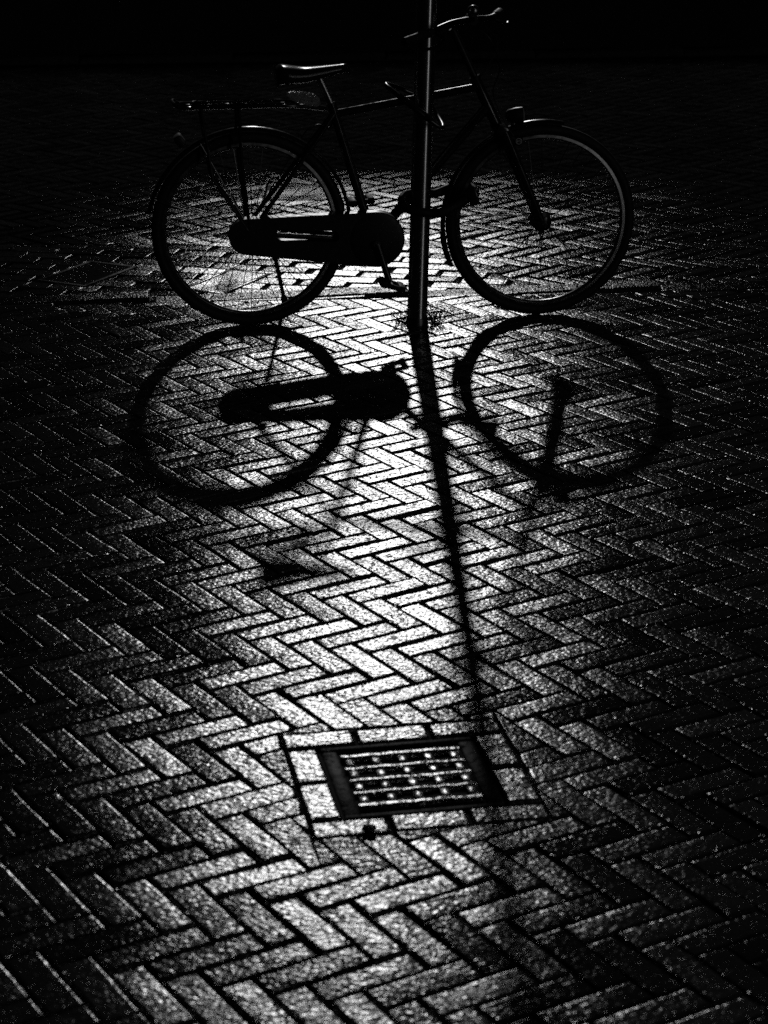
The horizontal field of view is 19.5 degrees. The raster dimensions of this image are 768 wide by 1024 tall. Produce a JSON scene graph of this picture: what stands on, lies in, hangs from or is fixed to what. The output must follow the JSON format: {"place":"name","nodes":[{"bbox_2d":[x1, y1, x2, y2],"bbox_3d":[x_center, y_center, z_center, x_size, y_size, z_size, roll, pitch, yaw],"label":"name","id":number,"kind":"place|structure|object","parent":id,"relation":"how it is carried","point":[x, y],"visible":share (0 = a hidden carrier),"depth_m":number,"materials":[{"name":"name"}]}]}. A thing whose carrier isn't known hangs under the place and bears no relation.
{"place":"outdoors","nodes":[
{"label":"outdoors","id":0,"kind":"place"},
{"bbox_2d":[0,290,767,1023],"bbox_3d":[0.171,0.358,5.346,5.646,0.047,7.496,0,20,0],"label":"brick pavement","id":1,"kind":"structure","parent":0,"point":[654,428],"depth_m":5.34,"materials":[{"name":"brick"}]},
{"bbox_2d":[361,824,375,833],"bbox_3d":[-0.030,0.637,4.494,0.031,0.017,0.030,2,20,5],"label":"stone","id":2,"kind":"object","parent":1,"relation":"on","point":[369,828],"visible":1,"depth_m":4.48,"materials":[{"name":"stone"}]},
{"bbox_2d":[147,5,633,324],"bbox_3d":[0.038,-1.259,8.139,1.807,1.154,0.624,-3,20,-8],"label":"bicycle","id":3,"kind":"object","parent":1,"relation":"on","point":[364,235],"visible":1,"depth_m":8.11,"materials":[{"name":"grey metal"}]},
{"bbox_2d":[286,91,320,106],"bbox_3d":[-0.289,-1.479,7.977,0.128,0.054,0.088,9,18,-12],"label":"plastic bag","id":4,"kind":"object","parent":3,"relation":"attached to","point":[309,99],"visible":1,"depth_m":7.95,"materials":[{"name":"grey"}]},
{"bbox_2d":[390,308,406,323],"bbox_3d":[0.071,-0.728,8.265,0.112,0.068,0.094,0,20,0],"label":"weed tuft","id":5,"kind":"object","parent":1,"relation":"on","point":[403,319],"visible":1,"depth_m":8.26,"materials":[{"name":"grey plant"}]},
{"bbox_2d":[320,737,504,820],"bbox_3d":[0.056,0.598,4.749,0.336,0.086,0.336,-4,20,-10],"label":"drain grate","id":6,"kind":"object","parent":1,"relation":"in","point":[349,809],"visible":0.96,"depth_m":4.72,"materials":[{"name":"metal"}]},
{"bbox_2d":[406,0,436,326],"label":"street pole","id":7,"kind":"object","parent":1,"relation":"on","point":[424,81],"visible":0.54,"depth_m":8.04,"materials":[{"name":"black metal"}]},
{"bbox_2d":[384,82,444,129],"bbox_3d":[0.109,-1.466,8.025,0.220,0.155,0.237,0,20,0],"label":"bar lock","id":8,"kind":"object","parent":7,"relation":"attached to","point":[413,106],"visible":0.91,"depth_m":7.94,"materials":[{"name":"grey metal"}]},
{"bbox_2d":[397,183,479,217],"bbox_3d":[0.202,-1.139,8.150,0.330,0.103,0.167,-10,22,-26],"label":"chain lock","id":9,"kind":"object","parent":7,"relation":"attached to","point":[471,196],"visible":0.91,"depth_m":8.12,"materials":[{"name":"black metal"}]},
{"bbox_2d":[425,301,453,324],"bbox_3d":[0.184,-0.731,8.254,0.151,0.082,0.135,0,20,0],"label":"weed tuft","id":10,"kind":"object","parent":1,"relation":"on","point":[433,319],"visible":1,"depth_m":8.25,"materials":[{"name":"grey plant"}]},
{"bbox_2d":[0,46,767,302],"bbox_3d":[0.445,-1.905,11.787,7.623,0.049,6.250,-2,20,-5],"label":"road","id":11,"kind":"structure","parent":0,"point":[588,97],"depth_m":11.29,"materials":[{"name":"brick"}]},
{"bbox_2d":[36,261,136,286],"bbox_3d":[-1.215,-0.964,9.136,0.234,0.030,0.384,10,22,25],"label":"access cover","id":12,"kind":"object","parent":11,"relation":"on","point":[82,274],"visible":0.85,"depth_m":9.13,"materials":[{"name":"metal"}]},
{"bbox_2d":[189,268,270,293],"bbox_3d":[-0.634,-0.921,9.013,0.194,0.030,0.384,10,22,25],"label":"access cover","id":13,"kind":"object","parent":11,"relation":"on","point":[236,281],"visible":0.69,"depth_m":9.01,"materials":[{"name":"metal"}]},
{"bbox_2d":[265,185,326,200],"bbox_3d":[-0.410,-1.518,10.690,0.310,0.030,0.350,0,20,0],"label":"access cover","id":14,"kind":"object","parent":11,"relation":"on","point":[317,194],"visible":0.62,"depth_m":10.68,"materials":[{"name":"metal"}]},
{"bbox_2d":[0,46,767,64],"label":"kerb","id":15,"kind":"structure","parent":11,"relation":"on","point":[73,58],"depth_m":14.68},
{"bbox_2d":[0,280,767,305],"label":"kerb","id":16,"kind":"structure","parent":11,"relation":"on","point":[134,297],"depth_m":8.69,"materials":[{"name":"concrete"}]},
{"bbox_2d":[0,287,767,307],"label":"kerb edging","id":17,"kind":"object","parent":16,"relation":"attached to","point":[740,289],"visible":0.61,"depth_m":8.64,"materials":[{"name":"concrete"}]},
{"bbox_2d":[0,0,767,55],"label":"pavement","id":18,"kind":"structure","parent":0,"point":[79,27],"depth_m":16.04,"materials":[{"name":"black"}]}
]}

